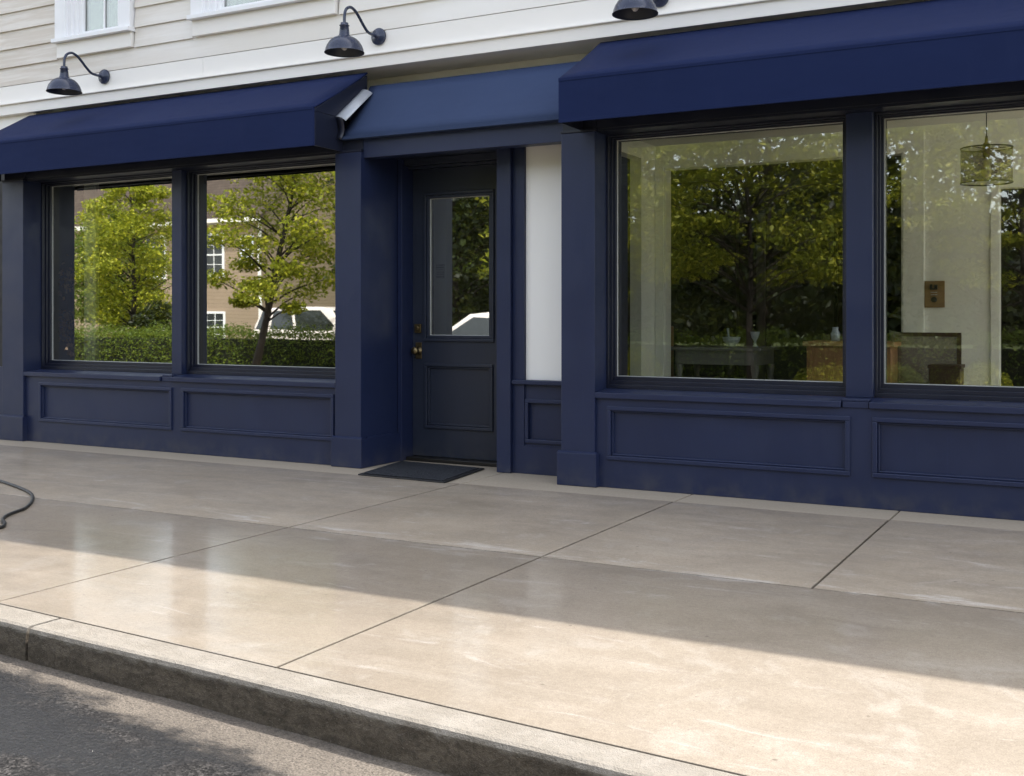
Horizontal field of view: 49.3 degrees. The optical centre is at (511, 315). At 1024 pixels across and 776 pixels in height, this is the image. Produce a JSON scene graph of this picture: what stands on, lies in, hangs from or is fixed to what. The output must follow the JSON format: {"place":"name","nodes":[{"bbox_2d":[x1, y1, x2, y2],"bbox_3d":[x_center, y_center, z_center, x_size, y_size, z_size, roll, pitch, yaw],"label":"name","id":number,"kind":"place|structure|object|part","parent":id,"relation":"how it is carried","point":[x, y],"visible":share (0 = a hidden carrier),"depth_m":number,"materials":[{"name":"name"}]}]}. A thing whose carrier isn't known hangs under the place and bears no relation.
{"place":"outdoors","nodes":[
{"label":"outdoors","id":0,"kind":"place"},
{"bbox_2d":[0,654,449,775],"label":"road","id":1,"kind":"structure","parent":0,"point":[54,722],"depth_m":3.10,"materials":[{"name":"grey asphalt"}]},
{"bbox_2d":[0,604,738,775],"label":"kerb","id":2,"kind":"structure","parent":1,"relation":"on","point":[439,739],"depth_m":3.10,"materials":[{"name":"concrete"}]},
{"bbox_2d":[0,445,1023,775],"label":"pavement","id":3,"kind":"structure","parent":0,"point":[740,641],"depth_m":4.13,"materials":[{"name":"concrete"}]},
{"bbox_2d":[0,479,33,528],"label":"garden hose","id":4,"kind":"object","parent":3,"relation":"on","point":[28,505],"visible":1,"depth_m":6.17,"materials":[{"name":"black rubber"}]},
{"bbox_2d":[0,439,1023,530],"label":"pavement edge strip","id":5,"kind":"object","parent":3,"relation":"on","point":[489,476],"visible":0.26,"depth_m":6.80,"materials":[{"name":"concrete"}]},
{"bbox_2d":[358,461,484,482],"bbox_3d":[-0.614,1.052,7.548,0.826,0.014,0.722,0,0,29],"label":"doormat","id":6,"kind":"object","parent":5,"relation":"on","point":[426,472],"visible":1,"depth_m":7.46,"materials":[{"name":"black rubber"}]},
{"bbox_2d":[0,0,1023,520],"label":"shop building","id":7,"kind":"structure","parent":5,"relation":"on","point":[522,298],"depth_m":8.20,"materials":[{"name":"blue paint"}]},
{"bbox_2d":[46,52,109,94],"bbox_3d":[-3.562,-1.980,9.148,0.276,0.342,0.548,0,0,29],"label":"wall lamp","id":8,"kind":"object","parent":7,"relation":"attached to","point":[63,83],"visible":1,"depth_m":9.03,"materials":[{"name":"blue metal"}]},
{"bbox_2d":[51,0,135,58],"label":"upper window","id":9,"kind":"structure","parent":7,"relation":"in","point":[82,27],"depth_m":9.49,"materials":[{"name":"white paint"}]},
{"bbox_2d":[23,172,171,380],"bbox_3d":[-3.358,-0.314,9.186,1.593,1.650,0.322,0,0,29],"label":"shop window","id":10,"kind":"structure","parent":7,"relation":"in","point":[106,243],"depth_m":9.29,"materials":[{"name":"clear glass"}]},
{"bbox_2d":[0,72,371,181],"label":"awning","id":11,"kind":"object","parent":7,"relation":"attached to","point":[273,116],"visible":0.98,"depth_m":8.27,"materials":[{"name":"blue fabric"}]},
{"bbox_2d":[170,158,334,387],"bbox_3d":[-1.868,-0.314,8.374,1.595,1.650,0.322,0,0,29],"label":"shop window","id":12,"kind":"structure","parent":7,"relation":"in","point":[260,239],"depth_m":8.49,"materials":[{"name":"clear glass"}]},
{"bbox_2d":[186,0,338,36],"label":"upper window","id":13,"kind":"structure","parent":7,"relation":"in","point":[208,17],"depth_m":8.60,"materials":[{"name":"white paint"}]},
{"bbox_2d":[324,6,385,57],"bbox_3d":[-1.090,-1.980,7.801,0.276,0.342,0.548,0,0,29],"label":"wall lamp","id":14,"kind":"object","parent":7,"relation":"attached to","point":[344,43],"visible":1,"depth_m":7.71,"materials":[{"name":"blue metal"}]},
{"bbox_2d":[411,164,496,460],"bbox_3d":[-0.353,-0.021,8.011,0.881,2.102,0.119,0,0,29],"label":"door","id":15,"kind":"structure","parent":7,"relation":"in","point":[455,234],"depth_m":8.07,"materials":[{"name":"blue paint"}]},
{"bbox_2d":[341,61,578,140],"bbox_3d":[-0.315,-1.447,7.515,1.821,0.438,0.363,0,0,29],"label":"door canopy","id":16,"kind":"object","parent":7,"relation":"attached to","point":[526,95],"visible":0.77,"depth_m":7.51,"materials":[{"name":"blue fabric"}]},
{"bbox_2d":[612,0,668,19],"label":"wall lamp","id":17,"kind":"object","parent":7,"relation":"attached to","point":[634,9],"visible":1,"depth_m":6.72,"materials":[{"name":"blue metal"}]},
{"bbox_2d":[595,115,845,407],"bbox_3d":[1.243,-0.314,6.678,1.498,1.650,0.322,0,0,29],"label":"shop window","id":18,"kind":"structure","parent":7,"relation":"in","point":[686,389],"depth_m":6.77,"materials":[{"name":"blue paint"}]},
{"bbox_2d":[671,345,779,379],"bbox_3d":[1.856,0.645,9.717,0.800,0.750,0.600,0,0,29],"label":"grey table","id":19,"kind":"object","parent":7,"relation":"on","point":[696,356],"visible":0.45,"depth_m":9.51,"materials":[{"name":"paint"}]},
{"bbox_2d":[722,328,740,346],"bbox_3d":[1.887,0.189,9.586,0.156,0.161,0.156,0,0,29],"label":"pestle","id":20,"kind":"object","parent":19,"relation":"on","point":[729,341],"visible":1,"depth_m":9.54,"materials":[{"name":"grey stone"}]},
{"bbox_2d":[750,332,759,346],"bbox_3d":[2.072,0.204,9.508,0.084,0.130,0.084,0,0,29],"label":"goblet","id":21,"kind":"object","parent":19,"relation":"on","point":[754,336],"visible":0.9,"depth_m":9.48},
{"bbox_2d":[739,222,755,378],"bbox_3d":[2.519,-0.035,13.210,0.779,2.110,0.030,0,0,29],"label":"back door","id":22,"kind":"structure","parent":7,"relation":"in","point":[747,231],"depth_m":13.06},
{"bbox_2d":[558,0,1023,129],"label":"awning","id":23,"kind":"object","parent":7,"relation":"attached to","point":[925,45],"visible":1,"depth_m":6.10,"materials":[{"name":"blue fabric"}]},
{"bbox_2d":[834,227,842,333],"bbox_3d":[3.888,-0.390,12.463,0.560,1.200,0.029,0,0,29],"label":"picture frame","id":24,"kind":"object","parent":7,"relation":"attached to","point":[838,277],"visible":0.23,"depth_m":12.57,"materials":[{"name":"black"}]},
{"bbox_2d":[803,340,900,397],"bbox_3d":[2.461,0.583,8.026,0.630,0.795,0.430,0,0,29],"label":"table","id":25,"kind":"object","parent":7,"relation":"on","point":[824,360],"visible":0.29,"depth_m":7.92,"materials":[{"name":"brown wood"}]},
{"bbox_2d":[831,327,839,340],"bbox_3d":[2.334,0.134,8.044,0.068,0.100,0.067,0,0,29],"label":"jar","id":26,"kind":"object","parent":25,"relation":"on","point":[835,334],"visible":0.93,"depth_m":8.02,"materials":[{"name":"grey ceramic"}]},
{"bbox_3d":[2.370,0.600,7.860,0.496,0.740,0.008,0,0,29],"label":"plank door","id":27,"kind":"part","parent":25,"relation":"part of","materials":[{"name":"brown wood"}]},
{"bbox_2d":[891,332,967,400],"bbox_3d":[3.026,0.570,8.060,0.468,0.900,0.470,0,0,29],"label":"cabinet","id":28,"kind":"object","parent":7,"relation":"on","point":[919,353],"visible":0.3,"depth_m":7.87,"materials":[{"name":"brown wood"}]},
{"bbox_2d":[924,281,944,307],"bbox_3d":[3.184,-0.160,8.402,0.143,0.200,0.033,0,0,29],"label":"wall plaque","id":29,"kind":"object","parent":7,"relation":"attached to","point":[934,294],"depth_m":8.40,"materials":[{"name":"brown wood"}]},
{"bbox_2d":[869,100,1023,414],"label":"shop window","id":30,"kind":"structure","parent":7,"relation":"in","point":[922,397],"depth_m":6.18,"materials":[{"name":"blue paint"}]},
{"bbox_2d":[960,113,1013,185],"bbox_3d":[3.148,-1.158,7.395,0.330,0.565,0.330,0,0,29],"label":"pendant lamp","id":31,"kind":"object","parent":7,"relation":"hanging from","point":[986,163],"visible":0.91,"depth_m":7.27,"materials":[{"name":"gold metal"}]},
{"bbox_2d":[671,326,719,390],"bbox_3d":[1.677,0.560,10.215,0.450,0.920,0.448,0,0,9],"label":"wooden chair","id":32,"kind":"object","parent":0,"point":[672,351],"visible":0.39,"depth_m":10.15,"materials":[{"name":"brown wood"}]},
{"bbox_2d":[822,334,842,339],"bbox_3d":[2.959,0.590,10.032,0.468,0.860,0.450,0,0,-1],"label":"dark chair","id":33,"kind":"object","parent":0,"point":[826,336],"visible":0.13,"depth_m":9.81,"materials":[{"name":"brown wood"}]},
{"bbox_2d":[928,364,964,399],"bbox_3d":[2.973,0.677,7.628,0.214,0.685,0.214,0,0,29],"label":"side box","id":34,"kind":"object","parent":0,"point":[953,374],"visible":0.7,"depth_m":7.54,"materials":[{"name":"brown wood"}]}
]}

